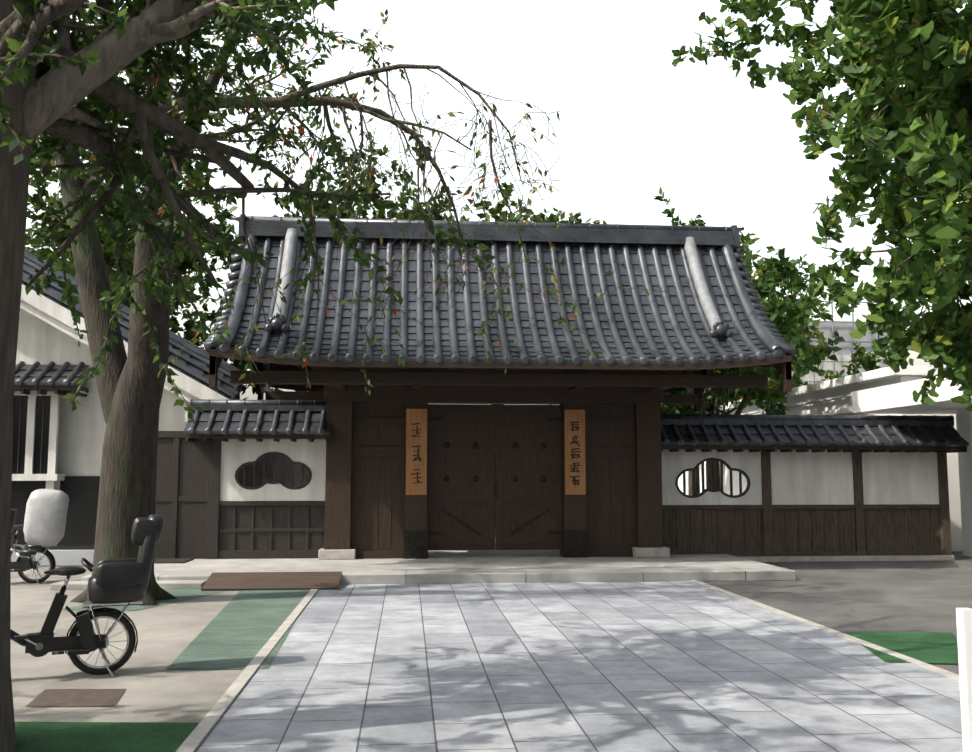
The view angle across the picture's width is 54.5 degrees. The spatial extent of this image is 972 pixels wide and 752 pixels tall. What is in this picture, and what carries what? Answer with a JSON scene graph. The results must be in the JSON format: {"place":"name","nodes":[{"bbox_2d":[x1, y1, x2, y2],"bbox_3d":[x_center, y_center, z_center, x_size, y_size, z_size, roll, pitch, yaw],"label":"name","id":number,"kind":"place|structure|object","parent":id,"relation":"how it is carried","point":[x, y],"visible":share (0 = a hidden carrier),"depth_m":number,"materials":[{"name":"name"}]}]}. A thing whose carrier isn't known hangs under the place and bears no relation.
{"place":"outdoors","nodes":[
{"label":"outdoors","id":0,"kind":"place"},
{"bbox_2d":[11,550,93,565],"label":"kura plinth","id":1,"kind":"structure","parent":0,"point":[68,557],"depth_m":16.95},
{"bbox_2d":[11,476,99,549],"bbox_3d":[-11.207,2.916,21.299,10.840,1.320,9.040,0,-6,-5],"label":"dark wall base","id":2,"kind":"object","parent":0,"point":[82,492],"depth_m":17.09,"materials":[{"name":"black wood"}]},
{"bbox_2d":[25,80,190,296],"bbox_3d":[-12.913,-2.287,29.472,7.374,14.158,9.132,0,-6,-5],"label":"tree","id":3,"kind":"object","parent":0,"point":[35,225],"depth_m":27.88,"materials":[{"name":"green plant"}]},
{"bbox_2d":[11,567,243,722],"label":"ground","id":4,"kind":"structure","parent":0,"point":[156,690],"depth_m":7.94,"materials":[{"name":"beige concrete"}]},
{"bbox_2d":[11,489,68,583],"bbox_3d":[-7.254,2.405,14.144,1.815,1.418,0.691,1,-6,-13],"label":"bicycle","id":5,"kind":"object","parent":4,"relation":"on","point":[44,525],"visible":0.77,"depth_m":14.12,"materials":[{"name":"grey paint"}]},
{"bbox_2d":[25,689,125,706],"bbox_3d":[-2.974,2.344,6.890,0.683,0.001,0.599,0,-6,-5],"label":"ground plate","id":6,"kind":"object","parent":4,"relation":"on","point":[72,697],"visible":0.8,"depth_m":6.88,"materials":[{"name":"brown metal"}]},
{"bbox_2d":[11,509,162,677],"bbox_3d":[-3.588,1.750,7.595,1.842,1.358,0.691,2,-6,-22],"label":"bicycle","id":7,"kind":"object","parent":4,"relation":"on","point":[121,581],"visible":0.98,"depth_m":7.65,"materials":[{"name":"grey paint"}]},
{"bbox_2d":[62,589,309,668],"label":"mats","id":8,"kind":"object","parent":4,"relation":"on","point":[239,630],"visible":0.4,"depth_m":10.03,"materials":[{"name":"green carpet"}]},
{"bbox_2d":[201,571,341,590],"bbox_3d":[-3.065,2.960,13.650,1.900,0.177,0.755,0,-6,-5],"label":"ramp board","id":9,"kind":"object","parent":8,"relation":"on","point":[230,581],"visible":0.93,"depth_m":13.59,"materials":[{"name":"brown wood"}]},
{"bbox_2d":[29,0,664,607],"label":"tree","id":10,"kind":"object","parent":4,"relation":"on","point":[130,388],"depth_m":11.74,"materials":[{"name":"plant"}]},
{"bbox_2d":[50,550,795,589],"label":"platform","id":11,"kind":"structure","parent":4,"relation":"on","point":[473,566],"depth_m":14.78,"materials":[{"name":"concrete"}]},
{"bbox_2d":[154,558,193,563],"bbox_3d":[-5.582,3.161,16.142,1.000,0.020,0.750,0,-6,-5],"label":"door mat","id":12,"kind":"object","parent":11,"relation":"on","point":[168,560],"depth_m":16.11,"materials":[{"name":"rubber"}]},
{"bbox_2d":[154,431,211,558],"bbox_3d":[-5.497,2.152,16.733,1.350,2.350,0.140,0,-6,-5],"label":"wooden fence panel","id":13,"kind":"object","parent":11,"relation":"on","point":[183,490],"depth_m":16.71,"materials":[{"name":"brown wood"}]},
{"bbox_2d":[209,439,324,558],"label":"timber wall","id":14,"kind":"structure","parent":11,"relation":"on","point":[311,516],"depth_m":16.78,"materials":[{"name":"black wood"}]},
{"bbox_2d":[218,434,325,558],"bbox_3d":[-3.892,2.131,16.870,2.070,2.220,0.180,0,-6,-5],"label":"wooden rail","id":15,"kind":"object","parent":11,"relation":"on","point":[257,554],"visible":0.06,"depth_m":16.73,"materials":[{"name":"black wood"}]},
{"bbox_2d":[184,434,330,441],"bbox_3d":[-4.027,1.128,16.964,2.500,0.115,1.040,0,-6,-5],"label":"roof eave edge","id":16,"kind":"object","parent":15,"relation":"on","point":[241,438],"visible":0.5,"depth_m":16.50,"materials":[{"name":"black ceramic"}]},
{"bbox_2d":[183,409,330,434],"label":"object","id":17,"kind":"structure","parent":16,"relation":"on","point":[259,422],"depth_m":16.65,"materials":[{"name":"tile"}]},
{"bbox_2d":[189,399,326,411],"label":"wall roof ridge","id":18,"kind":"structure","parent":17,"relation":"on","point":[266,405],"depth_m":16.94,"materials":[{"name":"tile"}]},
{"bbox_2d":[220,439,325,500],"bbox_3d":[-3.818,1.679,16.924,1.920,1.110,0.100,0,-6,-5],"label":"plaster wall panel","id":19,"kind":"object","parent":15,"relation":"attached to","point":[235,454],"visible":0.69,"depth_m":16.87,"materials":[{"name":"white paint"}]},
{"bbox_2d":[154,566,767,581],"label":"platform joints","id":20,"kind":"object","parent":11,"relation":"on","point":[512,568],"visible":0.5,"depth_m":14.77,"materials":[{"name":"black concrete"}]},
{"bbox_2d":[324,401,662,550],"bbox_3d":[0.059,1.798,18.448,6.060,3.210,3.000,0,-6,-5],"label":"timber gate","id":21,"kind":"object","parent":11,"relation":"on","point":[370,504],"visible":0.67,"depth_m":17.08,"materials":[{"name":"brown wood"}]},
{"bbox_2d":[403,417,587,558],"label":"fittings","id":22,"kind":"object","parent":21,"relation":"attached to","point":[574,543],"visible":1,"depth_m":16.93,"materials":[{"name":"black metal"}]},
{"bbox_2d":[406,409,585,494],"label":"wooden sign plaques","id":23,"kind":"object","parent":21,"relation":"attached to","point":[416,457],"visible":1,"depth_m":16.91,"materials":[{"name":"brown wood"}]},
{"bbox_2d":[318,546,669,559],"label":"stone post bases","id":24,"kind":"object","parent":11,"relation":"on","point":[350,554],"visible":0.42,"depth_m":16.58,"materials":[{"name":"grey stone"}]},
{"bbox_2d":[230,366,766,558],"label":"beams","id":25,"kind":"structure","parent":11,"relation":"on","point":[462,390],"depth_m":16.93,"materials":[{"name":"brown wood"}]},
{"bbox_2d":[203,214,795,390],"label":"gate ridge tiles","id":26,"kind":"object","parent":25,"relation":"on","point":[725,239],"visible":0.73,"depth_m":17.64,"materials":[{"name":"grey ceramic"}]},
{"bbox_2d":[209,241,791,411],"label":"roof eaves","id":27,"kind":"object","parent":25,"relation":"on","point":[782,365],"visible":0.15,"depth_m":15.24,"materials":[{"name":"brown wood"}]},
{"bbox_2d":[216,237,785,365],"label":"gate tiles","id":28,"kind":"object","parent":27,"relation":"on","point":[669,325],"visible":0.79,"depth_m":16.59,"materials":[{"name":"grey ceramic"}]},
{"bbox_2d":[264,313,732,337],"bbox_3d":[0.296,-0.839,15.873,7.922,0.335,0.131,0,-6,-5],"label":"gate onigawara","id":29,"kind":"object","parent":28,"relation":"on","point":[721,328],"visible":0.92,"depth_m":15.56,"materials":[{"name":"black ceramic"}]},
{"bbox_2d":[29,150,247,399],"bbox_3d":[-7.814,-1.729,23.234,6.750,11.769,7.939,0,-6,-5],"label":"tree","id":30,"kind":"object","parent":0,"point":[113,209],"depth_m":22.46,"materials":[{"name":"green plant"}]},
{"bbox_2d":[238,454,309,486],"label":"window","id":31,"kind":"structure","parent":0,"point":[278,471],"depth_m":19.21,"materials":[{"name":"paint"}]},
{"bbox_2d":[127,117,455,398],"bbox_3d":[-4.592,-1.275,25.050,8.235,11.232,8.144,0,-6,-5],"label":"tree","id":32,"kind":"object","parent":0,"point":[359,208],"depth_m":24.67,"materials":[{"name":"green plant"}]},
{"bbox_2d":[272,228,724,366],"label":"roof ridges","id":33,"kind":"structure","parent":0,"point":[710,311],"depth_m":16.97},
{"bbox_2d":[25,0,971,404],"label":"sky","id":34,"kind":"structure","parent":0,"point":[633,123],"materials":[{"name":"white"}]},
{"bbox_2d":[398,178,606,404],"bbox_3d":[-0.567,-0.790,28.747,9.736,11.031,9.851,0,-6,-5],"label":"tree","id":35,"kind":"object","parent":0,"point":[508,190],"depth_m":28.60,"materials":[{"name":"green plant"}]},
{"bbox_2d":[40,551,971,674],"bbox_3d":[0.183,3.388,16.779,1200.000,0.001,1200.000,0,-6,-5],"label":"ground","id":36,"kind":"structure","parent":0,"point":[886,596],"depth_m":12.99,"materials":[{"name":"concrete"}]},
{"bbox_2d":[12,284,228,489],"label":"house wall","id":37,"kind":"structure","parent":36,"relation":"on","point":[47,333],"depth_m":17.23,"materials":[{"name":"white paint"}]},
{"bbox_2d":[17,395,44,473],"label":"kura window bars","id":38,"kind":"object","parent":37,"relation":"attached to","point":[41,436],"visible":0.19,"depth_m":16.89,"materials":[{"name":"brown wood"}]},
{"bbox_2d":[14,361,88,396],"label":"tiled awning roof","id":39,"kind":"structure","parent":37,"relation":"attached to","point":[51,373],"depth_m":16.85,"materials":[{"name":"grey ceramic"}]},
{"bbox_2d":[22,250,273,399],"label":"tiled roof","id":40,"kind":"structure","parent":37,"relation":"attached to","point":[192,362],"depth_m":17.32,"materials":[{"name":"grey ceramic"}]},
{"bbox_2d":[9,632,958,751],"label":"turf","id":41,"kind":"structure","parent":36,"relation":"on","point":[933,647],"depth_m":6.01,"materials":[{"name":"green plant"}]},
{"bbox_2d":[0,0,495,751],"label":"tree","id":42,"kind":"object","parent":41,"relation":"on","point":[50,100],"depth_m":6.46,"materials":[{"name":"green plant"}]},
{"bbox_2d":[678,366,971,556],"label":"building","id":43,"kind":"structure","parent":36,"relation":"on","point":[885,391],"depth_m":20.16,"materials":[{"name":"white paint"}]},
{"bbox_2d":[719,394,851,487],"bbox_3d":[7.146,3.518,40.809,0.140,2.340,41.500,0,-6,-5],"label":"building pipe","id":44,"kind":"object","parent":43,"relation":"attached to","point":[814,401],"visible":0.04,"depth_m":25.10,"materials":[{"name":"metal"}]},
{"bbox_2d":[792,301,893,381],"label":"scaffold","id":45,"kind":"object","parent":36,"relation":"on","point":[854,341],"depth_m":79.81,"materials":[{"name":"silver metal"}]},
{"bbox_2d":[794,352,887,385],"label":"building roof","id":46,"kind":"structure","parent":45,"relation":"attached to","point":[840,356],"depth_m":79.83,"materials":[{"name":"paint"}]},
{"bbox_2d":[741,555,953,561],"bbox_3d":[6.013,3.452,17.868,5.800,0.100,0.280,0,-6,-5],"label":"wall base","id":47,"kind":"object","parent":36,"relation":"on","point":[852,558],"visible":0.48,"depth_m":17.80,"materials":[{"name":"concrete"}]},
{"bbox_2d":[662,445,942,556],"bbox_3d":[6.018,2.348,17.983,5.750,2.120,0.180,0,-6,-5],"label":"wooden rail","id":48,"kind":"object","parent":47,"relation":"on","point":[851,552],"visible":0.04,"depth_m":17.86,"materials":[{"name":"brown wood"}]},
{"bbox_2d":[661,445,966,452],"bbox_3d":[6.088,1.406,18.088,5.950,0.115,1.040,0,-6,-5],"label":"roof timber","id":49,"kind":"object","parent":48,"relation":"attached to","point":[759,448],"visible":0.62,"depth_m":17.68,"materials":[{"name":"brown wood"}]},
{"bbox_2d":[661,423,968,446],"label":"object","id":50,"kind":"structure","parent":49,"relation":"on","point":[933,435],"depth_m":17.76,"materials":[{"name":"tile"}]},
{"bbox_2d":[661,414,953,425],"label":"wall roof ridge","id":51,"kind":"structure","parent":50,"relation":"on","point":[794,420],"depth_m":18.07,"materials":[{"name":"tile"}]},
{"bbox_2d":[663,445,951,556],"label":"timber wall","id":52,"kind":"structure","parent":47,"relation":"on","point":[785,534],"depth_m":17.89,"materials":[{"name":"brown wood"}]},
{"bbox_2d":[661,449,938,504],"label":"plaster wall","id":53,"kind":"structure","parent":52,"relation":"attached to","point":[810,477],"depth_m":18.00,"materials":[{"name":"white paint"}]},
{"bbox_2d":[675,457,750,497],"bbox_3d":[4.282,1.921,17.851,1.450,0.778,0.062,0,-6,-5],"label":"window trim","id":54,"kind":"structure","parent":53,"relation":"in","point":[712,489],"depth_m":17.84,"materials":[{"name":"black wood"}]},
{"bbox_2d":[807,322,891,351],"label":"building","id":55,"kind":"structure","parent":36,"relation":"on","point":[844,329],"depth_m":80.60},
{"bbox_2d":[194,581,962,751],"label":"paved path","id":56,"kind":"structure","parent":0,"point":[673,666],"depth_m":7.43,"materials":[{"name":"stone"}]},
{"bbox_2d":[176,580,958,751],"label":"path edge","id":57,"kind":"object","parent":56,"relation":"on","point":[200,732],"visible":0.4,"depth_m":8.16,"materials":[{"name":"concrete"}]},
{"bbox_2d":[956,608,971,751],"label":"sign post","id":58,"kind":"object","parent":56,"relation":"on","point":[964,626],"visible":1,"depth_m":5.38,"materials":[{"name":"white metal"}]},
{"bbox_2d":[652,187,844,488],"bbox_3d":[5.632,-0.394,24.681,8.917,9.395,6.842,0,-6,-5],"label":"tree","id":59,"kind":"object","parent":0,"point":[795,282],"depth_m":24.47,"materials":[{"name":"green plant"}]},
{"bbox_2d":[660,231,864,495],"bbox_3d":[4.625,0.088,22.770,5.660,8.022,7.199,6,-8,-44],"label":"tree","id":60,"kind":"object","parent":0,"point":[796,313],"depth_m":21.26,"materials":[{"name":"green plant"}]},
{"bbox_2d":[724,256,829,402],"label":"tree","id":61,"kind":"object","parent":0,"point":[820,336],"depth_m":58.12,"materials":[{"name":"green plant"}]},
{"bbox_2d":[671,0,971,411],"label":"ginkgo","id":62,"kind":"object","parent":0,"point":[857,25],"depth_m":5.14,"materials":[{"name":"green plant"}]},
{"bbox_2d":[814,341,913,382],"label":"tree","id":63,"kind":"object","parent":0,"point":[869,362],"depth_m":69.18,"materials":[{"name":"green plant"}]}
]}

